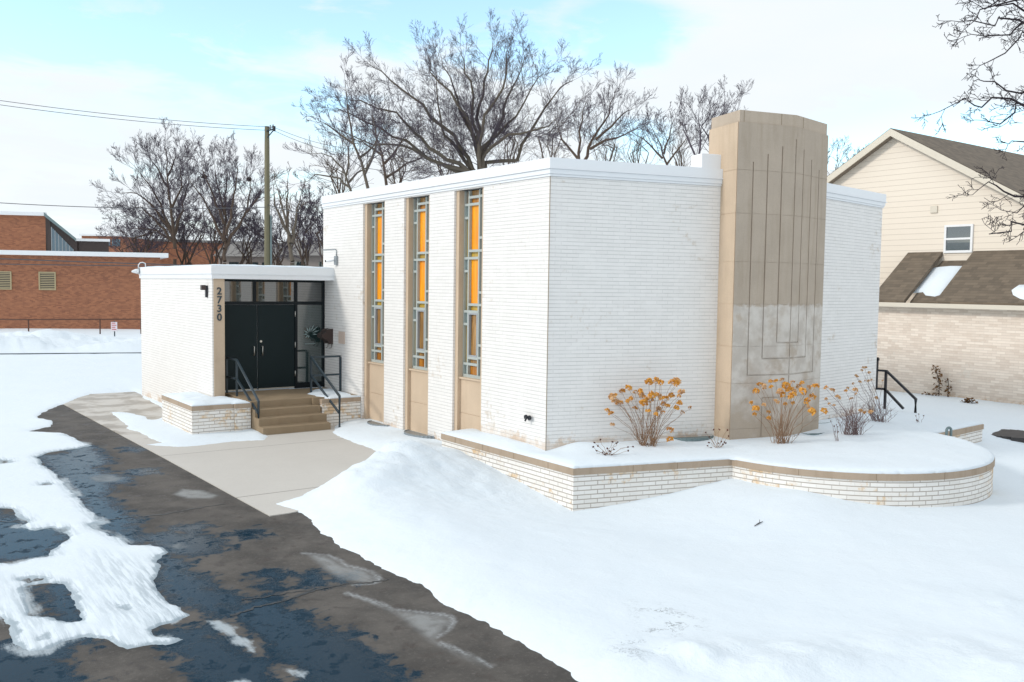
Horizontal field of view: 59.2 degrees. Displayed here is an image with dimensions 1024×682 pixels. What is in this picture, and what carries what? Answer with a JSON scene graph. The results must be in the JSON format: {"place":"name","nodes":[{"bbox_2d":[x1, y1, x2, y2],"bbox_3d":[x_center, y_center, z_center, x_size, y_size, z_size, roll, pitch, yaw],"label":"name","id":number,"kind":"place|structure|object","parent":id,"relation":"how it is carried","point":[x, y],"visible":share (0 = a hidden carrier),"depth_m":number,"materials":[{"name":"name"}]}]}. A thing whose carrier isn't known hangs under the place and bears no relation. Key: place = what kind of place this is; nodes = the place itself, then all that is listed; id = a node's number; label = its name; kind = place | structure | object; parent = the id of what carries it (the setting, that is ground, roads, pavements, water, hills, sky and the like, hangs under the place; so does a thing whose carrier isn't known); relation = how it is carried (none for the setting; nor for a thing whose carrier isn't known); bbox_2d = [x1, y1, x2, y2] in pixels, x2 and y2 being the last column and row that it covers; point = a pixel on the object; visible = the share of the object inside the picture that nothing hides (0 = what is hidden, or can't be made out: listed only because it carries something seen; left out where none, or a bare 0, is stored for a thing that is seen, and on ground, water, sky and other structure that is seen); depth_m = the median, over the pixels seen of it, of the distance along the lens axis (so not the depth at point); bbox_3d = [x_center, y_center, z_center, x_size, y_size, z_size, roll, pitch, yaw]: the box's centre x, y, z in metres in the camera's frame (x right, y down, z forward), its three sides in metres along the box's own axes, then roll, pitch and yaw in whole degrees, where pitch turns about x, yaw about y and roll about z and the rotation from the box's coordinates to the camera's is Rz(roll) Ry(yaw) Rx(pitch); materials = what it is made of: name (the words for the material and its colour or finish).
{"place":"outdoors","nodes":[
{"label":"outdoors","id":0,"kind":"place"},
{"bbox_2d":[64,392,375,515],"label":"walkway","id":1,"kind":"structure","parent":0,"point":[267,474],"depth_m":17.30,"materials":[{"name":"concrete"}]},
{"bbox_2d":[162,392,250,433],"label":"cheek wall","id":2,"kind":"structure","parent":1,"relation":"on","point":[194,413],"depth_m":20.04,"materials":[{"name":"brick"}]},
{"bbox_2d":[225,387,354,434],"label":"entrance steps","id":3,"kind":"structure","parent":1,"relation":"on","point":[282,411],"depth_m":20.58,"materials":[{"name":"concrete"}]},
{"bbox_2d":[226,357,259,417],"bbox_3d":[-6.229,1.227,20.813,0.042,1.576,2.142,-2,4,-36],"label":"handrail","id":4,"kind":"object","parent":3,"relation":"on","point":[257,410],"visible":0.94,"depth_m":20.80,"materials":[{"name":"metal"}]},
{"bbox_2d":[310,355,340,427],"bbox_3d":[-4.113,1.199,21.559,0.812,1.598,1.643,-2,4,-36],"label":"handrail","id":5,"kind":"object","parent":3,"relation":"on","point":[312,376],"visible":0.85,"depth_m":21.81,"materials":[{"name":"metal"}]},
{"bbox_2d":[308,388,360,425],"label":"cheek wall","id":6,"kind":"structure","parent":1,"relation":"on","point":[350,409],"depth_m":21.38,"materials":[{"name":"brick"}]},
{"bbox_2d":[0,404,577,681],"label":"driveway","id":7,"kind":"structure","parent":0,"point":[256,595],"depth_m":9.43,"materials":[{"name":"grey asphalt"}]},
{"bbox_2d":[0,328,1023,681],"bbox_3d":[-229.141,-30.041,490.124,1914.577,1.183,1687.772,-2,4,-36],"label":"snow ground","id":8,"kind":"structure","parent":0,"point":[710,582],"depth_m":11.27,"materials":[{"name":"white snow"}]},
{"bbox_2d":[0,319,140,333],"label":"pipe fence","id":9,"kind":"object","parent":8,"relation":"on","point":[77,319],"visible":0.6,"depth_m":55.35,"materials":[{"name":"brown metal"}]},
{"bbox_2d":[0,352,140,353],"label":"kerb","id":10,"kind":"structure","parent":8,"relation":"on","point":[70,353],"depth_m":40.33,"materials":[{"name":"concrete"}]},
{"bbox_2d":[0,211,167,328],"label":"red brick school","id":11,"kind":"object","parent":8,"relation":"on","point":[65,290],"visible":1,"depth_m":61.12,"materials":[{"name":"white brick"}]},
{"bbox_2d":[0,271,11,289],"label":"louvre window","id":12,"kind":"structure","parent":11,"relation":"in","point":[5,276],"depth_m":60.06,"materials":[{"name":"beige metal"}]},
{"bbox_2d":[38,272,55,289],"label":"louvre window","id":13,"kind":"structure","parent":11,"relation":"in","point":[47,280],"depth_m":60.55,"materials":[{"name":"beige metal"}]},
{"bbox_2d":[51,227,73,250],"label":"clerestory window","id":14,"kind":"structure","parent":11,"relation":"in","point":[58,243],"depth_m":63.41,"materials":[{"name":"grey glass"}]},
{"bbox_2d":[0,258,179,264],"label":"roof edge","id":15,"kind":"object","parent":11,"relation":"attached to","point":[88,261],"visible":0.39,"depth_m":53.53,"materials":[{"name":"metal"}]},
{"bbox_2d":[3,264,322,266],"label":"roof edge","id":16,"kind":"object","parent":11,"relation":"attached to","point":[92,265],"visible":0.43,"depth_m":53.68,"materials":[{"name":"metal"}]},
{"bbox_2d":[111,321,116,335],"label":"parking sign","id":17,"kind":"object","parent":8,"relation":"on","point":[114,326],"visible":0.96,"depth_m":47.39,"materials":[{"name":"metal"}]},
{"bbox_2d":[79,234,150,252],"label":"distant brick block","id":18,"kind":"structure","parent":8,"relation":"on","point":[89,236],"depth_m":104.87,"materials":[{"name":"red brick"}]},
{"bbox_2d":[97,217,165,252],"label":"bare shrub","id":19,"kind":"object","parent":8,"relation":"on","point":[125,241],"visible":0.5,"depth_m":81.84,"materials":[{"name":"brown plant"}]},
{"bbox_2d":[107,193,199,252],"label":"bare shrub","id":20,"kind":"object","parent":8,"relation":"on","point":[147,234],"visible":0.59,"depth_m":77.89,"materials":[{"name":"brown plant"}]},
{"bbox_2d":[91,116,225,265],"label":"bare tree","id":21,"kind":"object","parent":8,"relation":"on","point":[172,229],"visible":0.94,"depth_m":71.85,"materials":[{"name":"brown plant"}]},
{"bbox_2d":[144,179,224,264],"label":"bare shrub","id":22,"kind":"object","parent":8,"relation":"on","point":[182,240],"visible":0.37,"depth_m":80.01,"materials":[{"name":"brown plant"}]},
{"bbox_2d":[149,239,246,265],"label":"distant brick wing","id":23,"kind":"structure","parent":8,"relation":"on","point":[197,259],"depth_m":114.84,"materials":[{"name":"brown brick"}]},
{"bbox_2d":[176,189,250,263],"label":"bare shrub","id":24,"kind":"object","parent":8,"relation":"on","point":[215,246],"visible":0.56,"depth_m":76.10,"materials":[{"name":"brown plant"}]},
{"bbox_2d":[173,131,288,263],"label":"bare tree","id":25,"kind":"object","parent":8,"relation":"on","point":[224,203],"visible":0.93,"depth_m":69.77,"materials":[{"name":"brown plant"}]},
{"bbox_2d":[207,183,280,264],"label":"bare shrub","id":26,"kind":"object","parent":8,"relation":"on","point":[245,251],"visible":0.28,"depth_m":77.71,"materials":[{"name":"brown plant"}]},
{"bbox_2d":[213,242,281,265],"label":"distant house","id":27,"kind":"structure","parent":8,"relation":"on","point":[231,258],"depth_m":94.94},
{"bbox_2d":[236,200,301,265],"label":"bare shrub","id":28,"kind":"object","parent":8,"relation":"on","point":[276,258],"visible":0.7,"depth_m":73.72,"materials":[{"name":"brown plant"}]},
{"bbox_2d":[264,124,275,264],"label":"utility pole","id":29,"kind":"object","parent":8,"relation":"on","point":[267,238],"visible":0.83,"depth_m":48.40,"materials":[{"name":"brown wood"}]},
{"bbox_2d":[3,105,255,129],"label":"power line","id":30,"kind":"object","parent":29,"relation":"attached to","point":[129,120],"visible":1,"depth_m":43.17,"materials":[{"name":"metal"}]},
{"bbox_2d":[0,202,265,208],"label":"power line","id":31,"kind":"object","parent":29,"relation":"attached to","point":[137,208],"visible":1,"depth_m":47.50,"materials":[{"name":"metal"}]},
{"bbox_2d":[0,100,266,126],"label":"power line","id":32,"kind":"object","parent":29,"relation":"attached to","point":[132,116],"visible":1,"depth_m":43.20,"materials":[{"name":"metal"}]},
{"bbox_2d":[268,205,322,216],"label":"power line","id":33,"kind":"object","parent":29,"relation":"attached to","point":[294,211],"visible":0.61,"depth_m":51.98,"materials":[{"name":"metal"}]},
{"bbox_2d":[275,131,379,155],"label":"power line","id":34,"kind":"object","parent":29,"relation":"attached to","point":[316,147],"visible":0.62,"depth_m":53.85,"materials":[{"name":"metal"}]},
{"bbox_2d":[272,162,308,265],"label":"bare tree","id":35,"kind":"object","parent":8,"relation":"on","point":[290,239],"visible":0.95,"depth_m":66.27,"materials":[{"name":"brown plant"}]},
{"bbox_2d":[281,240,322,265],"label":"distant house","id":36,"kind":"structure","parent":8,"relation":"on","point":[315,259],"depth_m":87.93,"materials":[{"name":"white"}]},
{"bbox_2d":[274,181,332,265],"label":"bare shrub","id":37,"kind":"object","parent":8,"relation":"on","point":[305,253],"visible":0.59,"depth_m":71.86,"materials":[{"name":"brown plant"}]},
{"bbox_2d":[295,185,335,264],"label":"bare tree","id":38,"kind":"object","parent":8,"relation":"on","point":[318,221],"visible":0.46,"depth_m":70.06,"materials":[{"name":"brown plant"}]},
{"bbox_2d":[303,134,373,193],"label":"bare shrub","id":39,"kind":"object","parent":8,"relation":"on","point":[332,170],"visible":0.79,"depth_m":41.90,"materials":[{"name":"brown plant"}]},
{"bbox_2d":[279,109,401,192],"bbox_3d":[-6.480,-3.535,33.692,4.711,10.064,2.676,0,4,-8],"label":"bare tree","id":40,"kind":"object","parent":8,"relation":"on","point":[346,173],"visible":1,"depth_m":33.88,"materials":[{"name":"brown plant"}]},
{"bbox_2d":[294,48,421,188],"bbox_3d":[-6.183,-5.205,35.833,5.238,13.145,2.988,0,4,-10],"label":"bare tree","id":41,"kind":"object","parent":8,"relation":"on","point":[379,125],"visible":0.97,"depth_m":35.90,"materials":[{"name":"brown plant"}]},
{"bbox_2d":[324,79,450,184],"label":"bare tree","id":42,"kind":"object","parent":8,"relation":"on","point":[386,176],"visible":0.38,"depth_m":45.99,"materials":[{"name":"brown plant"}]},
{"bbox_2d":[366,119,429,183],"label":"bare tree","id":43,"kind":"object","parent":8,"relation":"on","point":[402,170],"visible":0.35,"depth_m":47.89,"materials":[{"name":"brown plant"}]},
{"bbox_2d":[412,115,475,176],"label":"bare shrub","id":44,"kind":"object","parent":8,"relation":"on","point":[448,172],"visible":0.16,"depth_m":50.01,"materials":[{"name":"brown plant"}]},
{"bbox_2d":[301,8,602,180],"bbox_3d":[-2.670,-7.110,40.150,13.430,16.518,5.497,1,3,-3],"label":"bare tree","id":45,"kind":"object","parent":8,"relation":"on","point":[482,151],"visible":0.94,"depth_m":39.87,"materials":[{"name":"brown plant"}]},
{"bbox_2d":[480,95,535,165],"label":"bare shrub","id":46,"kind":"object","parent":8,"relation":"on","point":[514,143],"visible":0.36,"depth_m":52.01,"materials":[{"name":"brown plant"}]},
{"bbox_2d":[139,110,886,450],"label":"synagogue building","id":47,"kind":"structure","parent":8,"relation":"on","point":[559,300],"depth_m":16.91,"materials":[{"name":"white brick"}]},
{"bbox_2d":[131,262,145,273],"bbox_3d":[-10.769,-2.113,26.029,0.407,0.346,0.144,-2,4,-36],"label":"security light","id":48,"kind":"object","parent":47,"relation":"attached to","point":[136,271],"visible":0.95,"depth_m":25.97,"materials":[{"name":"white metal"}]},
{"bbox_2d":[200,285,207,296],"bbox_3d":[-7.222,-1.170,21.158,0.146,0.290,0.120,-2,4,-36],"label":"wall lamp","id":49,"kind":"object","parent":47,"relation":"attached to","point":[204,287],"visible":1,"depth_m":21.14,"materials":[{"name":"black metal"}]},
{"bbox_2d":[225,305,256,391],"bbox_3d":[-6.631,0.170,21.884,0.926,2.087,0.116,-2,4,-36],"label":"door","id":50,"kind":"structure","parent":47,"relation":"in","point":[240,320],"depth_m":21.93,"materials":[{"name":"paint"}]},
{"bbox_2d":[257,305,295,389],"bbox_3d":[-5.851,0.146,22.451,0.964,2.087,0.116,-2,4,-36],"label":"door","id":51,"kind":"structure","parent":47,"relation":"in","point":[276,344],"depth_m":22.44,"materials":[{"name":"paint"}]},
{"bbox_2d":[317,328,332,347],"bbox_3d":[-4.722,-0.068,22.798,0.307,0.496,0.300,-2,4,-36],"label":"mailbox","id":52,"kind":"object","parent":47,"relation":"attached to","point":[325,335],"visible":1,"depth_m":22.72,"materials":[{"name":"brown metal"}]},
{"bbox_2d":[323,249,337,264],"bbox_3d":[-4.686,-2.115,22.678,0.273,0.402,0.860,-2,4,-36],"label":"security camera","id":53,"kind":"object","parent":47,"relation":"attached to","point":[335,260],"visible":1,"depth_m":22.41,"materials":[{"name":"grey metal"}]},
{"bbox_2d":[338,331,344,343],"bbox_3d":[-4.217,-0.083,22.334,0.017,0.300,0.340,-2,4,-36],"label":"wall plaque","id":54,"kind":"object","parent":47,"relation":"attached to","point":[341,337],"depth_m":22.32,"materials":[{"name":"beige metal"}]},
{"bbox_2d":[367,420,388,425],"bbox_3d":[-3.132,2.028,20.672,0.265,0.300,0.855,-2,4,-36],"label":"window well","id":55,"kind":"object","parent":47,"relation":"attached to","point":[371,422],"depth_m":20.67,"materials":[{"name":"grey metal"}]},
{"bbox_2d":[371,203,384,363],"bbox_3d":[-3.048,-1.343,21.045,0.085,3.715,0.864,-2,4,-36],"label":"window","id":56,"kind":"structure","parent":47,"relation":"in","point":[377,254],"depth_m":21.19,"materials":[{"name":"orange glass"}]},
{"bbox_2d":[404,429,433,438],"bbox_3d":[-2.064,2.104,19.163,0.316,0.300,1.018,-2,4,-36],"label":"window well","id":57,"kind":"object","parent":47,"relation":"attached to","point":[408,432],"depth_m":19.06,"materials":[{"name":"grey metal"}]},
{"bbox_2d":[412,197,428,370],"bbox_3d":[-1.889,-1.230,19.455,0.085,3.715,0.857,-2,4,-36],"label":"window","id":58,"kind":"structure","parent":47,"relation":"in","point":[421,205],"depth_m":19.58,"materials":[{"name":"orange glass"}]},
{"bbox_2d":[463,189,482,378],"bbox_3d":[-0.703,-1.114,17.828,0.085,3.715,0.818,-2,4,-36],"label":"window","id":59,"kind":"structure","parent":47,"relation":"in","point":[472,199],"depth_m":17.94,"materials":[{"name":"orange glass"}]},
{"bbox_2d":[524,415,530,421],"bbox_3d":[0.279,1.381,16.125,0.126,0.114,0.175,1,3,-3],"label":"hose tap","id":60,"kind":"object","parent":47,"relation":"attached to","point":[526,417],"visible":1,"depth_m":16.09,"materials":[{"name":"black metal"}]},
{"bbox_2d":[876,357,879,386],"bbox_3d":[8.870,0.791,21.907,0.045,0.790,0.065,-2,4,-36],"label":"drain pipe","id":61,"kind":"object","parent":47,"relation":"attached to","point":[878,360],"visible":0.82,"depth_m":21.89,"materials":[{"name":"black metal"}]},
{"bbox_2d":[525,91,588,157],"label":"bare shrub","id":62,"kind":"object","parent":8,"relation":"on","point":[552,152],"visible":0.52,"depth_m":55.99,"materials":[{"name":"brown plant"}]},
{"bbox_2d":[572,114,630,160],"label":"bare tree","id":63,"kind":"object","parent":8,"relation":"on","point":[612,150],"visible":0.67,"depth_m":57.93,"materials":[{"name":"brown plant"}]},
{"bbox_2d":[535,61,672,159],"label":"bare tree","id":64,"kind":"object","parent":8,"relation":"on","point":[600,142],"visible":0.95,"depth_m":50.02,"materials":[{"name":"brown plant"}]},
{"bbox_2d":[611,117,665,163],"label":"bare shrub","id":65,"kind":"object","parent":8,"relation":"on","point":[637,149],"visible":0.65,"depth_m":59.71,"materials":[{"name":"brown plant"}]},
{"bbox_2d":[614,95,708,164],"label":"bare tree","id":66,"kind":"object","parent":8,"relation":"on","point":[658,139],"visible":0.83,"depth_m":55.94,"materials":[{"name":"brown plant"}]},
{"bbox_2d":[654,119,711,165],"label":"bare tree","id":67,"kind":"object","parent":8,"relation":"on","point":[679,155],"visible":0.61,"depth_m":59.92,"materials":[{"name":"brown plant"}]},
{"bbox_2d":[676,75,753,154],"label":"bare tree","id":68,"kind":"object","parent":8,"relation":"on","point":[712,115],"visible":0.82,"depth_m":43.92,"materials":[{"name":"brown plant"}]},
{"bbox_2d":[441,408,994,510],"bbox_3d":[5.199,2.419,17.398,11.563,1.388,6.687,-1,4,-26],"label":"planter","id":69,"kind":"object","parent":8,"relation":"on","point":[903,459],"visible":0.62,"depth_m":15.15,"materials":[{"name":"brick"}]},
{"bbox_2d":[592,439,633,454],"bbox_3d":[1.695,1.794,15.125,0.720,0.342,0.226,1,4,-4],"label":"dead plant","id":70,"kind":"object","parent":69,"relation":"on","point":[603,452],"visible":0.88,"depth_m":15.11,"materials":[{"name":"plant"}]},
{"bbox_2d":[604,377,691,446],"bbox_3d":[2.421,1.266,15.950,1.582,1.296,0.709,1,3,4],"label":"hydrangea bush","id":71,"kind":"object","parent":69,"relation":"on","point":[675,380],"visible":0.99,"depth_m":15.92,"materials":[{"name":"orange plant"}]},
{"bbox_2d":[673,435,713,441],"bbox_3d":[3.409,1.929,16.709,0.855,0.300,0.265,-1,4,-20],"label":"window well","id":72,"kind":"object","parent":69,"relation":"in","point":[698,438],"depth_m":16.60,"materials":[{"name":"grey metal"}]},
{"bbox_2d":[705,429,728,447],"bbox_3d":[3.658,1.744,15.983,0.436,0.392,0.268,1,3,-1],"label":"dead plant","id":73,"kind":"object","parent":69,"relation":"on","point":[717,442],"visible":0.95,"depth_m":16.00,"materials":[{"name":"brown plant"}]},
{"bbox_2d":[749,378,827,443],"bbox_3d":[4.996,1.310,16.201,1.514,1.267,0.771,1,3,1],"label":"hydrangea bush","id":74,"kind":"object","parent":69,"relation":"on","point":[811,410],"visible":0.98,"depth_m":16.16,"materials":[{"name":"orange plant"}]},
{"bbox_2d":[803,432,824,434],"bbox_3d":[5.952,1.912,17.561,0.265,0.300,0.855,4,5,45],"label":"window well","id":75,"kind":"object","parent":69,"relation":"in","point":[813,433],"depth_m":17.33,"materials":[{"name":"grey metal"}]},
{"bbox_2d":[830,421,838,440],"bbox_3d":[5.880,1.695,16.382,0.125,0.480,0.244,0,4,-9],"label":"dead plant","id":76,"kind":"object","parent":69,"relation":"on","point":[835,431],"visible":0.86,"depth_m":16.38,"materials":[{"name":"brown plant"}]},
{"bbox_2d":[824,385,873,434],"bbox_3d":[6.330,1.358,17.081,0.989,1.081,0.640,1,4,4],"label":"hydrangea bush","id":77,"kind":"object","parent":69,"relation":"on","point":[852,430],"visible":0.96,"depth_m":17.06,"materials":[{"name":"brown plant"}]},
{"bbox_2d":[846,366,896,421],"bbox_3d":[7.564,1.150,18.950,1.150,1.262,0.613,1,3,-1],"label":"hydrangea bush","id":78,"kind":"object","parent":69,"relation":"on","point":[883,414],"visible":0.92,"depth_m":18.92,"materials":[{"name":"brown plant"}]},
{"bbox_2d":[876,369,916,412],"bbox_3d":[9.156,1.286,21.534,0.050,1.155,1.076,-2,4,-36],"label":"handrail","id":79,"kind":"object","parent":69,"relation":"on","point":[886,373],"visible":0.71,"depth_m":21.60,"materials":[{"name":"black metal"}]},
{"bbox_2d":[945,426,952,435],"bbox_3d":[8.803,1.891,18.185,0.160,0.346,0.051,0,4,-14],"label":"vent pipe","id":80,"kind":"object","parent":69,"relation":"on","point":[946,430],"visible":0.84,"depth_m":18.16,"materials":[{"name":"grey metal"}]},
{"bbox_2d":[827,135,868,171],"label":"bare tree","id":81,"kind":"object","parent":8,"relation":"on","point":[842,141],"visible":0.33,"depth_m":51.42,"materials":[{"name":"brown plant"}]},
{"bbox_2d":[827,128,1023,404],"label":"beige house","id":82,"kind":"structure","parent":8,"relation":"on","point":[951,296],"depth_m":29.33,"materials":[{"name":"wood"}]},
{"bbox_2d":[943,224,973,252],"bbox_3d":[14.731,-3.378,29.773,0.060,0.930,0.954,-2,4,-36],"label":"window","id":83,"kind":"structure","parent":82,"relation":"in","point":[958,238],"depth_m":29.76,"materials":[{"name":"white glass"}]},
{"bbox_2d":[931,365,942,395],"bbox_3d":[13.292,1.230,28.195,0.200,1.065,0.406,-2,4,-36],"label":"dead plant","id":84,"kind":"object","parent":8,"relation":"on","point":[939,376],"visible":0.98,"depth_m":28.20,"materials":[{"name":"brown plant"}]},
{"bbox_2d":[944,378,951,396],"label":"dead plant","id":85,"kind":"object","parent":8,"relation":"on","point":[948,388],"visible":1,"depth_m":27.94,"materials":[{"name":"brown plant"}]},
{"bbox_2d":[938,424,983,442],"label":"retaining wall","id":86,"kind":"structure","parent":8,"relation":"on","point":[972,434],"depth_m":19.50,"materials":[{"name":"brick"}]},
{"bbox_2d":[911,0,1023,244],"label":"bare tree","id":87,"kind":"object","parent":8,"relation":"on","point":[987,35],"visible":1,"depth_m":12.16,"materials":[{"name":"brown plant"}]},
{"bbox_2d":[960,397,977,403],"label":"dead plant","id":88,"kind":"object","parent":8,"relation":"on","point":[968,400],"visible":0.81,"depth_m":26.39,"materials":[{"name":"brown plant"}]},
{"bbox_2d":[0,0,1023,241],"label":"sky","id":89,"kind":"structure","parent":0,"point":[861,69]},
{"bbox_2d":[991,429,1023,442],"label":"street asphalt","id":90,"kind":"structure","parent":0,"point":[1014,435],"depth_m":20.75,"materials":[{"name":"grey asphalt"}]}
]}

